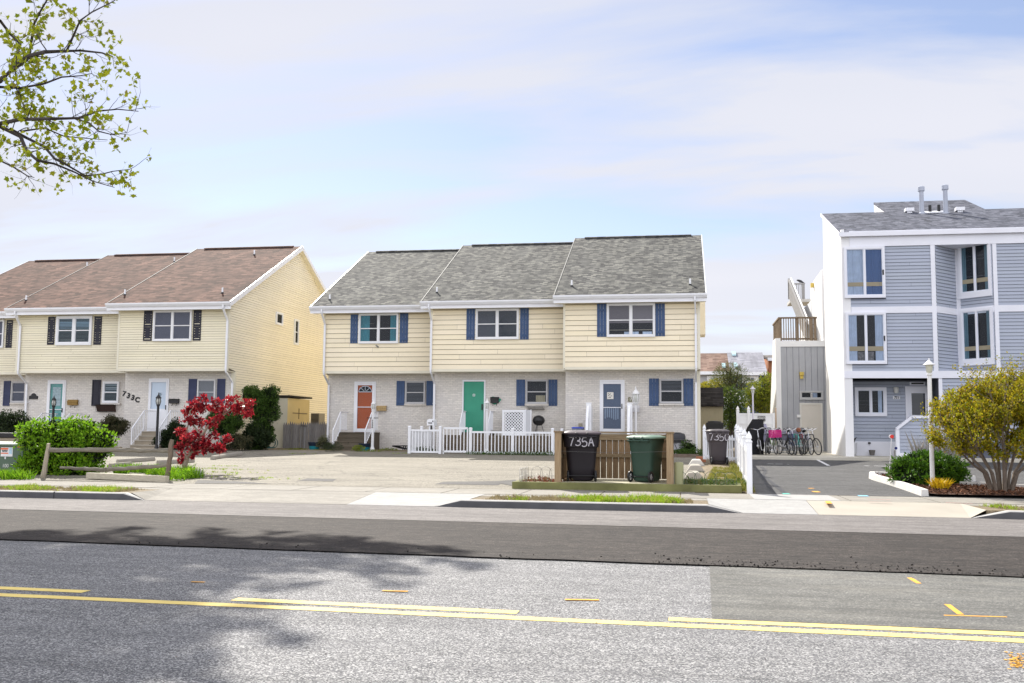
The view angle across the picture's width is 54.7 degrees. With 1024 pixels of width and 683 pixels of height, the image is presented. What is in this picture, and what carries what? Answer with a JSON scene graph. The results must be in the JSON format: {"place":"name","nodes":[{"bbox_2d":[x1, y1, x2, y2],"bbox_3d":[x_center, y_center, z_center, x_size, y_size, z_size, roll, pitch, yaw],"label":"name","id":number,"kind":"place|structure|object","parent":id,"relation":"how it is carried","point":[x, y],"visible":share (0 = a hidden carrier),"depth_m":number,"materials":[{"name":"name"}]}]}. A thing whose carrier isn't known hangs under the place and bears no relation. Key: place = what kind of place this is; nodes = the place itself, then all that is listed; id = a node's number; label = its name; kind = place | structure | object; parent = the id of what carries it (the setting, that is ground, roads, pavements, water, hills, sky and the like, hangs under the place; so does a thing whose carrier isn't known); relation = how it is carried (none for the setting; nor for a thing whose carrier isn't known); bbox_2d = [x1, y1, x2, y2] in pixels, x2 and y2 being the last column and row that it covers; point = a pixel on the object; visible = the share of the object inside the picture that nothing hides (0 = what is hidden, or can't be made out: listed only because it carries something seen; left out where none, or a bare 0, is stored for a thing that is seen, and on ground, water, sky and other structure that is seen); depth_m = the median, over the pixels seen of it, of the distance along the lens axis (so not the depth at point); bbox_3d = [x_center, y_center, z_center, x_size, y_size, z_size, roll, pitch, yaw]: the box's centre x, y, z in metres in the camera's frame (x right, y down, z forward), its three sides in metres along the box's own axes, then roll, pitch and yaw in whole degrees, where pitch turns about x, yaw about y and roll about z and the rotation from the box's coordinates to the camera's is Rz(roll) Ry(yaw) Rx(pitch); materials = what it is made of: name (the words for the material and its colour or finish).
{"place":"outdoors","nodes":[
{"label":"outdoors","id":0,"kind":"place"},
{"bbox_2d":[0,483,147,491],"bbox_3d":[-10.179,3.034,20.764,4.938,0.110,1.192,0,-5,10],"label":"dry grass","id":1,"kind":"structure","parent":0,"point":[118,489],"depth_m":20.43,"materials":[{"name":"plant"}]},
{"bbox_2d":[16,484,132,491],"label":"grass","id":2,"kind":"structure","parent":0,"point":[92,488],"depth_m":20.28,"materials":[{"name":"plant"}]},
{"bbox_2d":[0,539,1023,682],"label":"road","id":3,"kind":"structure","parent":0,"point":[114,640],"depth_m":7.06,"materials":[{"name":"grey asphalt"}]},
{"bbox_2d":[0,586,89,592],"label":"road broken line","id":4,"kind":"object","parent":3,"relation":"on","point":[42,589],"visible":1,"depth_m":8.67,"materials":[{"name":"paint"}]},
{"bbox_2d":[233,598,518,613],"bbox_3d":[-1.139,2.140,8.025,2.419,0.001,0.145,-1,-5,12],"label":"road broken line","id":5,"kind":"object","parent":3,"relation":"on","point":[383,605],"visible":1,"depth_m":8.02,"materials":[{"name":"yellow paint"}]},
{"bbox_2d":[0,593,1023,642],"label":"road centre line","id":6,"kind":"object","parent":3,"relation":"on","point":[549,619],"visible":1,"depth_m":7.51,"materials":[{"name":"yellow paint"}]},
{"bbox_2d":[669,617,1023,635],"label":"road broken line","id":7,"kind":"object","parent":3,"relation":"on","point":[851,626],"visible":1,"depth_m":7.31,"materials":[{"name":"yellow paint"}]},
{"bbox_2d":[710,566,1023,631],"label":"road patch","id":8,"kind":"object","parent":3,"relation":"on","point":[876,598],"visible":1,"depth_m":8.57,"materials":[{"name":"grey asphalt"}]},
{"bbox_2d":[0,509,1023,576],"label":"road","id":9,"kind":"structure","parent":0,"point":[969,554],"depth_m":12.85,"materials":[{"name":"grey asphalt"}]},
{"bbox_2d":[136,541,1023,575],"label":"tar crumbs","id":10,"kind":"object","parent":9,"relation":"on","point":[767,564],"visible":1,"depth_m":10.58,"materials":[{"name":"asphalt"}]},
{"bbox_2d":[0,497,1023,536],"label":"road gutter lane","id":11,"kind":"structure","parent":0,"point":[920,525],"depth_m":16.60,"materials":[{"name":"concrete"}]},
{"bbox_2d":[0,480,1023,504],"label":"sidewalk","id":12,"kind":"structure","parent":0,"point":[560,492],"depth_m":21.06,"materials":[{"name":"concrete"}]},
{"bbox_2d":[749,494,840,500],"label":"sidewalk slab","id":13,"kind":"structure","parent":12,"relation":"on","point":[792,497],"depth_m":19.87,"materials":[{"name":"concrete"}]},
{"bbox_2d":[0,0,1023,354],"label":"sky","id":14,"kind":"structure","parent":0,"point":[341,131],"materials":[{"name":"blue"}]},
{"bbox_2d":[20,443,1010,514],"bbox_3d":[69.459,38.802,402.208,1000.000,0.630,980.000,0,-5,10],"label":"ground","id":15,"kind":"structure","parent":0,"point":[705,466],"depth_m":32.51,"materials":[{"name":"concrete"}]},
{"bbox_2d":[0,408,37,432],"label":"hedge","id":16,"kind":"object","parent":15,"relation":"on","point":[7,424],"visible":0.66,"depth_m":38.47,"materials":[{"name":"green plant"}]},
{"bbox_2d":[0,258,100,419],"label":"townhouse","id":17,"kind":"structure","parent":15,"relation":"on","point":[21,281],"depth_m":49.30,"materials":[{"name":"paint"}]},
{"bbox_2d":[10,381,24,402],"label":"window","id":18,"kind":"structure","parent":17,"relation":"in","point":[17,387],"depth_m":47.53,"materials":[{"name":"clear glass"}]},
{"bbox_2d":[10,414,120,475],"bbox_3d":[-11.937,2.835,26.376,2.876,1.866,1.763,1,-5,-4],"label":"bush","id":19,"kind":"object","parent":15,"relation":"on","point":[69,432],"visible":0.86,"depth_m":26.05,"materials":[{"name":"green plant"}]},
{"bbox_2d":[0,490,143,499],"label":"kerb","id":20,"kind":"structure","parent":15,"relation":"on","point":[69,494],"depth_m":19.78,"materials":[{"name":"concrete"}]},
{"bbox_2d":[0,0,152,197],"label":"street tree","id":21,"kind":"object","parent":15,"relation":"on","point":[14,66],"visible":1,"depth_m":17.23,"materials":[{"name":"green plant"}]},
{"bbox_2d":[4,252,190,446],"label":"townhouse","id":22,"kind":"structure","parent":15,"relation":"on","point":[67,337],"depth_m":45.70,"materials":[{"name":"paint"}]},
{"bbox_2d":[46,380,66,420],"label":"door","id":23,"kind":"structure","parent":22,"relation":"in","point":[57,388],"depth_m":45.99,"materials":[{"name":"wood"}]},
{"bbox_2d":[55,315,92,344],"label":"window","id":24,"kind":"structure","parent":22,"relation":"in","point":[70,330],"depth_m":45.33,"materials":[{"name":"white plastic"}]},
{"bbox_2d":[102,381,119,402],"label":"window","id":25,"kind":"structure","parent":22,"relation":"in","point":[110,389],"depth_m":45.51,"materials":[{"name":"white plastic"}]},
{"bbox_2d":[40,439,173,479],"bbox_3d":[-10.035,2.941,24.502,3.549,1.069,0.165,0,-5,10],"label":"split rail fence","id":26,"kind":"object","parent":15,"relation":"on","point":[168,450],"visible":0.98,"depth_m":24.43,"materials":[{"name":"brown wood"}]},
{"bbox_2d":[98,413,131,444],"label":"shrub","id":27,"kind":"object","parent":15,"relation":"on","point":[116,424],"visible":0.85,"depth_m":42.45,"materials":[{"name":"green plant"}]},
{"bbox_2d":[150,416,194,449],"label":"shrub","id":28,"kind":"object","parent":15,"relation":"on","point":[167,435],"visible":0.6,"depth_m":41.77,"materials":[{"name":"green plant"}]},
{"bbox_2d":[173,393,256,468],"bbox_3d":[-8.106,2.504,26.854,2.397,2.280,1.002,0,-5,1],"label":"maple tree","id":29,"kind":"object","parent":15,"relation":"on","point":[202,443],"visible":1,"depth_m":26.81,"materials":[{"name":"red plant"}]},
{"bbox_2d":[105,246,328,448],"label":"townhouse","id":30,"kind":"structure","parent":15,"relation":"on","point":[221,323],"depth_m":44.20,"materials":[{"name":"paint"}]},
{"bbox_2d":[147,378,169,430],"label":"door","id":31,"kind":"structure","parent":30,"relation":"in","point":[156,385],"depth_m":43.85,"materials":[{"name":"white wood"}]},
{"bbox_2d":[152,310,192,340],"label":"window","id":32,"kind":"structure","parent":30,"relation":"in","point":[168,325],"depth_m":43.27,"materials":[{"name":"white plastic"}]},
{"bbox_2d":[197,379,215,404],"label":"window","id":33,"kind":"structure","parent":30,"relation":"in","point":[208,386],"depth_m":43.49,"materials":[{"name":"white paint"}]},
{"bbox_2d":[205,410,244,450],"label":"shrub","id":34,"kind":"object","parent":15,"relation":"on","point":[231,424],"visible":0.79,"depth_m":41.30,"materials":[{"name":"green plant"}]},
{"bbox_2d":[216,433,253,450],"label":"shrub","id":35,"kind":"object","parent":15,"relation":"on","point":[239,441],"visible":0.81,"depth_m":41.20,"materials":[{"name":"green plant"}]},
{"bbox_2d":[133,488,373,504],"bbox_3d":[-5.226,3.152,20.070,4.537,0.181,1.804,0,-5,10],"label":"apron","id":36,"kind":"object","parent":15,"relation":"on","point":[265,496],"visible":0.8,"depth_m":20.00,"materials":[{"name":"concrete"}]},
{"bbox_2d":[242,419,274,449],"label":"shrub","id":37,"kind":"object","parent":15,"relation":"on","point":[263,437],"visible":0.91,"depth_m":42.03,"materials":[{"name":"green plant"}]},
{"bbox_2d":[240,384,282,449],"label":"shrub","id":38,"kind":"object","parent":15,"relation":"on","point":[266,411],"visible":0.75,"depth_m":42.72,"materials":[{"name":"green plant"}]},
{"bbox_2d":[269,395,311,447],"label":"lean to shed","id":39,"kind":"object","parent":15,"relation":"on","point":[294,409],"visible":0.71,"depth_m":46.09,"materials":[{"name":"yellow wood"}]},
{"bbox_2d":[283,421,326,448],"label":"stockade fence","id":40,"kind":"object","parent":15,"relation":"on","point":[294,435],"visible":0.64,"depth_m":45.28,"materials":[{"name":"grey wood"}]},
{"bbox_2d":[0,448,699,492],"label":"parking lot","id":41,"kind":"structure","parent":15,"relation":"on","point":[383,469],"depth_m":29.48,"materials":[{"name":"beige concrete"}]},
{"bbox_2d":[0,441,28,471],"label":"transformer box","id":42,"kind":"object","parent":41,"relation":"on","point":[8,453],"visible":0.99,"depth_m":26.71,"materials":[{"name":"white paint"}]},
{"bbox_2d":[0,462,205,480],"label":"weeds","id":43,"kind":"object","parent":41,"relation":"on","point":[177,472],"visible":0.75,"depth_m":24.62,"materials":[{"name":"green plant"}]},
{"bbox_2d":[86,472,168,481],"bbox_3d":[-9.338,3.295,24.005,2.411,0.181,0.140,-1,-6,20],"label":"fallen timber","id":44,"kind":"object","parent":41,"relation":"on","point":[128,477],"visible":1,"depth_m":23.92,"materials":[{"name":"beige wood"}]},
{"bbox_2d":[443,427,467,453],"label":"garden gate","id":45,"kind":"structure","parent":41,"relation":"on","point":[453,428],"depth_m":39.12,"materials":[{"name":"white plastic"}]},
{"bbox_2d":[554,431,673,483],"bbox_3d":[2.393,2.722,22.771,2.644,1.299,1.940,0,-5,10],"label":"bin enclosure","id":46,"kind":"object","parent":41,"relation":"on","point":[561,469],"visible":0.59,"depth_m":23.46,"materials":[{"name":"wood"}]},
{"bbox_2d":[562,430,600,481],"bbox_3d":[1.586,2.609,22.665,0.903,1.157,0.870,0,-5,2],"label":"wheelie bin","id":47,"kind":"object","parent":46,"relation":"in","point":[583,445],"visible":0.99,"depth_m":22.38,"materials":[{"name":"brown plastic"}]},
{"bbox_2d":[626,435,665,482],"bbox_3d":[3.036,2.644,22.411,0.743,1.067,0.875,-3,-6,35],"label":"wheelie bin","id":48,"kind":"object","parent":46,"relation":"on","point":[646,453],"visible":1,"depth_m":22.18,"materials":[{"name":"green plastic"}]},
{"bbox_2d":[512,479,741,492],"bbox_3d":[2.599,3.230,22.433,5.001,0.228,1.600,0,-5,10],"label":"timber bed","id":49,"kind":"object","parent":41,"relation":"on","point":[685,487],"visible":0.82,"depth_m":21.66,"materials":[{"name":"wood"}]},
{"bbox_2d":[309,249,459,450],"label":"townhouse","id":50,"kind":"structure","parent":15,"relation":"on","point":[376,333],"depth_m":44.00,"materials":[{"name":"brick"}]},
{"bbox_2d":[353,382,375,431],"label":"door","id":51,"kind":"structure","parent":50,"relation":"in","point":[364,392],"depth_m":44.27,"materials":[{"name":"orange wood"}]},
{"bbox_2d":[358,313,398,343],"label":"window","id":52,"kind":"structure","parent":50,"relation":"in","point":[373,328],"depth_m":43.72,"materials":[{"name":"white plastic"}]},
{"bbox_2d":[405,381,425,403],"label":"window","id":53,"kind":"structure","parent":50,"relation":"in","point":[414,390],"depth_m":43.89,"materials":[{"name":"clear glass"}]},
{"bbox_2d":[347,492,483,505],"bbox_3d":[-1.837,3.127,19.487,2.328,0.181,1.804,0,-5,10],"label":"apron","id":54,"kind":"object","parent":15,"relation":"on","point":[404,499],"visible":0.8,"depth_m":19.55,"materials":[{"name":"concrete"}]},
{"bbox_2d":[411,426,429,450],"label":"rail fence","id":55,"kind":"object","parent":15,"relation":"on","point":[421,427],"visible":0.51,"depth_m":40.91,"materials":[{"name":"white plastic"}]},
{"bbox_2d":[408,426,441,453],"bbox_3d":[-3.467,3.942,39.363,1.393,1.169,0.134,0,-5,10],"label":"rail fence","id":56,"kind":"object","parent":15,"relation":"on","point":[439,449],"visible":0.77,"depth_m":39.34,"materials":[{"name":"white plastic"}]},
{"bbox_2d":[417,446,554,455],"bbox_3d":[-1.397,4.355,39.027,6.325,0.462,1.143,-2,-6,23],"label":"ground cover","id":57,"kind":"object","parent":15,"relation":"on","point":[513,452],"visible":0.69,"depth_m":38.52,"materials":[{"name":"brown plant"}]},
{"bbox_2d":[469,427,510,453],"bbox_3d":[-0.837,3.948,38.909,1.748,1.119,0.134,0,-5,10],"label":"rail fence","id":58,"kind":"object","parent":15,"relation":"on","point":[477,432],"visible":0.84,"depth_m":38.92,"materials":[{"name":"white plastic"}]},
{"bbox_2d":[420,242,572,450],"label":"townhouse","id":59,"kind":"structure","parent":15,"relation":"on","point":[496,320],"depth_m":41.99,"materials":[{"name":"brick"}]},
{"bbox_2d":[462,380,485,431],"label":"door","id":60,"kind":"structure","parent":59,"relation":"in","point":[473,391],"depth_m":42.26,"materials":[{"name":"green wood"}]},
{"bbox_2d":[475,308,518,339],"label":"window","id":61,"kind":"structure","parent":59,"relation":"in","point":[491,324],"depth_m":41.64,"materials":[{"name":"grey glass"}]},
{"bbox_2d":[526,380,547,403],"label":"window","id":62,"kind":"structure","parent":59,"relation":"in","point":[536,390],"depth_m":41.82,"materials":[{"name":"clear glass"}]},
{"bbox_2d":[444,435,550,451],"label":"terrace","id":63,"kind":"structure","parent":15,"relation":"on","point":[500,443],"depth_m":40.36,"materials":[{"name":"wood"}]},
{"bbox_2d":[502,410,524,435],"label":"lattice screen","id":64,"kind":"object","parent":63,"relation":"on","point":[504,419],"visible":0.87,"depth_m":40.85,"materials":[{"name":"white plastic"}]},
{"bbox_2d":[511,428,553,454],"bbox_3d":[0.801,3.936,38.627,1.711,1.119,0.134,0,-5,10],"label":"rail fence","id":65,"kind":"object","parent":15,"relation":"on","point":[532,433],"visible":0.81,"depth_m":38.61,"materials":[{"name":"white plastic"}]},
{"bbox_2d":[435,499,740,512],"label":"kerb","id":66,"kind":"structure","parent":15,"relation":"on","point":[624,506],"depth_m":18.03,"materials":[{"name":"concrete"}]},
{"bbox_2d":[473,496,708,504],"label":"verge","id":67,"kind":"structure","parent":15,"relation":"on","point":[486,498],"depth_m":18.65,"materials":[{"name":"plant"}]},
{"bbox_2d":[487,494,693,503],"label":"dry grass","id":68,"kind":"structure","parent":67,"relation":"on","point":[551,497],"depth_m":18.61,"materials":[{"name":"plant"}]},
{"bbox_2d":[553,234,706,453],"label":"townhouse","id":69,"kind":"structure","parent":15,"relation":"on","point":[633,311],"depth_m":39.87,"materials":[{"name":"paint"}]},
{"bbox_2d":[600,380,624,431],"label":"door","id":70,"kind":"structure","parent":69,"relation":"in","point":[612,392],"depth_m":40.10,"materials":[{"name":"wood"}]},
{"bbox_2d":[607,303,654,336],"bbox_3d":[4.752,-0.856,39.576,1.918,1.354,0.115,0,-5,10],"label":"window","id":71,"kind":"structure","parent":69,"relation":"in","point":[623,319],"depth_m":39.56,"materials":[{"name":"white plastic"}]},
{"bbox_2d":[660,379,682,402],"bbox_3d":[6.397,1.999,39.733,0.927,0.975,0.125,0,-5,10],"label":"window","id":72,"kind":"structure","parent":69,"relation":"in","point":[671,390],"depth_m":39.73,"materials":[{"name":"clear glass"}]},
{"bbox_2d":[700,388,723,449],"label":"garden shed","id":73,"kind":"structure","parent":15,"relation":"on","point":[712,402],"depth_m":48.96,"materials":[{"name":"beige wood"}]},
{"bbox_2d":[702,425,734,460],"bbox_3d":[7.144,3.608,34.372,0.166,1.470,1.870,3,-6,-21],"label":"picket fence","id":74,"kind":"object","parent":15,"relation":"on","point":[731,439],"visible":0.55,"depth_m":34.87,"materials":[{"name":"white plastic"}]},
{"bbox_2d":[703,462,746,492],"bbox_3d":[5.769,3.658,27.313,1.021,0.293,12.405,-1,-5,11],"label":"yard strip","id":75,"kind":"object","parent":15,"relation":"on","point":[709,467],"visible":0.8,"depth_m":30.45,"materials":[{"name":"soil"}]},
{"bbox_2d":[705,429,729,464],"bbox_3d":[6.740,3.447,32.428,0.728,1.157,0.870,0,-5,2],"label":"wheelie bin","id":76,"kind":"object","parent":75,"relation":"on","point":[717,439],"visible":1,"depth_m":32.14,"materials":[{"name":"brown plastic"}]},
{"bbox_2d":[707,362,757,447],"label":"pine tree","id":77,"kind":"object","parent":15,"relation":"on","point":[727,380],"visible":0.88,"depth_m":60.47,"materials":[{"name":"green plant"}]},
{"bbox_2d":[719,383,749,448],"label":"tree","id":78,"kind":"object","parent":15,"relation":"on","point":[729,412],"visible":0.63,"depth_m":55.34,"materials":[{"name":"green plant"}]},
{"bbox_2d":[734,424,752,493],"bbox_3d":[6.336,3.112,27.328,0.137,1.814,12.593,-1,-5,12],"label":"picket fence","id":79,"kind":"object","parent":15,"relation":"on","point":[743,449],"visible":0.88,"depth_m":24.21,"materials":[{"name":"white plastic"}]},
{"bbox_2d":[736,406,774,451],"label":"privacy fence","id":80,"kind":"object","parent":15,"relation":"on","point":[743,420],"visible":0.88,"depth_m":42.89,"materials":[{"name":"white plastic"}]},
{"bbox_2d":[742,371,771,412],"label":"tree","id":81,"kind":"object","parent":15,"relation":"on","point":[762,405],"visible":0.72,"depth_m":56.13,"materials":[{"name":"green plant"}]},
{"bbox_2d":[707,498,817,514],"bbox_3d":[4.593,3.080,18.381,1.880,0.181,1.804,0,-5,10],"label":"apron","id":82,"kind":"object","parent":15,"relation":"on","point":[760,506],"visible":0.8,"depth_m":18.32,"materials":[{"name":"concrete"}]},
{"bbox_2d":[806,500,984,517],"bbox_3d":[6.905,3.063,17.984,2.801,0.181,1.804,0,-5,10],"label":"apron","id":83,"kind":"object","parent":15,"relation":"on","point":[904,509],"visible":0.8,"depth_m":17.90,"materials":[{"name":"concrete"}]},
{"bbox_2d":[770,184,1023,458],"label":"apartment building","id":84,"kind":"structure","parent":15,"relation":"on","point":[901,293],"depth_m":37.15,"materials":[{"name":"white paint"}]},
{"bbox_2d":[800,403,822,450],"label":"tower door","id":85,"kind":"structure","parent":84,"relation":"in","point":[811,414],"depth_m":43.51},
{"bbox_2d":[843,246,885,297],"bbox_3d":[13.227,-2.598,37.149,1.467,1.937,0.128,0,-5,10],"label":"window","id":86,"kind":"structure","parent":84,"relation":"in","point":[864,267],"depth_m":37.14,"materials":[{"name":"glass"}]},
{"bbox_2d":[845,312,886,363],"bbox_3d":[13.204,-0.127,36.921,1.446,1.939,0.128,0,-5,10],"label":"window","id":87,"kind":"structure","parent":84,"relation":"in","point":[866,335],"depth_m":36.92,"materials":[{"name":"white metal"}]},
{"bbox_2d":[854,387,886,415],"bbox_3d":[13.728,2.305,37.883,1.160,1.100,0.115,0,-5,10],"label":"window","id":88,"kind":"structure","parent":84,"relation":"in","point":[869,401],"depth_m":37.86,"materials":[{"name":"white metal"}]},
{"bbox_2d":[905,386,927,418],"bbox_3d":[15.426,2.760,37.542,0.924,2.120,0.090,0,-5,10],"label":"door","id":89,"kind":"structure","parent":84,"relation":"in","point":[914,395],"depth_m":37.60,"materials":[{"name":"white glass"}]},
{"bbox_2d":[958,241,992,298],"bbox_3d":[17.294,-2.687,36.980,0.515,2.100,1.277,4,-6,-34],"label":"window","id":90,"kind":"structure","parent":84,"relation":"in","point":[974,272],"depth_m":36.92,"materials":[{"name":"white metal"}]},
{"bbox_2d":[960,307,994,365],"bbox_3d":[17.272,-0.170,36.748,0.515,2.100,1.277,4,-6,-34],"label":"window","id":91,"kind":"structure","parent":84,"relation":"in","point":[977,329],"depth_m":36.70,"materials":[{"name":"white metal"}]},
{"bbox_2d":[869,471,928,495],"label":"island kerb","id":92,"kind":"structure","parent":15,"relation":"on","point":[905,486],"depth_m":22.66,"materials":[{"name":"white concrete"}]},
{"bbox_2d":[878,471,1023,495],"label":"mulch","id":93,"kind":"object","parent":15,"relation":"on","point":[977,488],"visible":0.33,"depth_m":21.14,"materials":[{"name":"brown wood"}]},
{"bbox_2d":[897,431,957,458],"bbox_3d":[14.143,3.477,33.297,2.950,1.277,2.202,0,-5,10],"label":"dry grass clump","id":94,"kind":"object","parent":93,"relation":"on","point":[923,447],"visible":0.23,"depth_m":33.37,"materials":[{"name":"plant"}]},
{"bbox_2d":[883,448,972,484],"bbox_3d":[9.788,3.012,23.375,2.087,0.989,1.806,0,-5,10],"label":"juniper","id":95,"kind":"object","parent":93,"relation":"on","point":[910,468],"visible":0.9,"depth_m":23.12,"materials":[{"name":"green plant"}]},
{"bbox_2d":[923,358,934,485],"bbox_3d":[9.534,1.865,22.532,0.271,2.979,0.271,0,-5,10],"label":"lamp post","id":96,"kind":"object","parent":93,"relation":"on","point":[928,364],"visible":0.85,"depth_m":22.54,"materials":[{"name":"white metal"}]},
{"bbox_2d":[910,351,1023,491],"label":"bush","id":97,"kind":"object","parent":93,"relation":"on","point":[999,411],"visible":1,"depth_m":21.08,"materials":[{"name":"yellow plant"}]},
{"bbox_2d":[971,510,1023,518],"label":"kerb","id":98,"kind":"structure","parent":15,"relation":"on","point":[1012,514],"depth_m":16.82,"materials":[{"name":"concrete"}]},
{"bbox_2d":[506,492,686,503],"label":"grass","id":99,"kind":"structure","parent":0,"point":[608,498],"depth_m":18.36,"materials":[{"name":"green plant"}]},
{"bbox_2d":[700,353,729,427],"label":"house","id":100,"kind":"structure","parent":0,"point":[709,362],"depth_m":94.93,"materials":[{"name":"brown"}]},
{"bbox_2d":[705,466,740,483],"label":"grass","id":101,"kind":"structure","parent":0,"point":[719,470],"depth_m":26.82,"materials":[{"name":"plant"}]},
{"bbox_2d":[727,351,766,442],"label":"house","id":102,"kind":"structure","parent":0,"point":[755,362],"depth_m":94.42,"materials":[{"name":"grey stone"}]},
{"bbox_2d":[752,459,1023,498],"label":"driveway","id":103,"kind":"structure","parent":0,"point":[835,477],"depth_m":25.84,"materials":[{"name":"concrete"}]},
{"bbox_2d":[752,450,1023,462],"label":"flats path","id":104,"kind":"structure","parent":0,"point":[825,455],"depth_m":35.73,"materials":[{"name":"concrete"}]},
{"bbox_2d":[748,427,765,453],"bbox_3d":[9.459,3.806,38.007,0.619,1.031,1.607,-3,-6,30],"label":"bicycle","id":105,"kind":"object","parent":104,"relation":"on","point":[759,445],"visible":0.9,"depth_m":37.67,"materials":[{"name":"black metal"}]},
{"bbox_2d":[746,419,764,454],"bbox_3d":[9.355,3.702,38.500,0.918,1.361,0.815,0,-5,10],"label":"wheelie bin","id":106,"kind":"object","parent":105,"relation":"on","point":[755,424],"visible":0.65,"depth_m":38.24,"materials":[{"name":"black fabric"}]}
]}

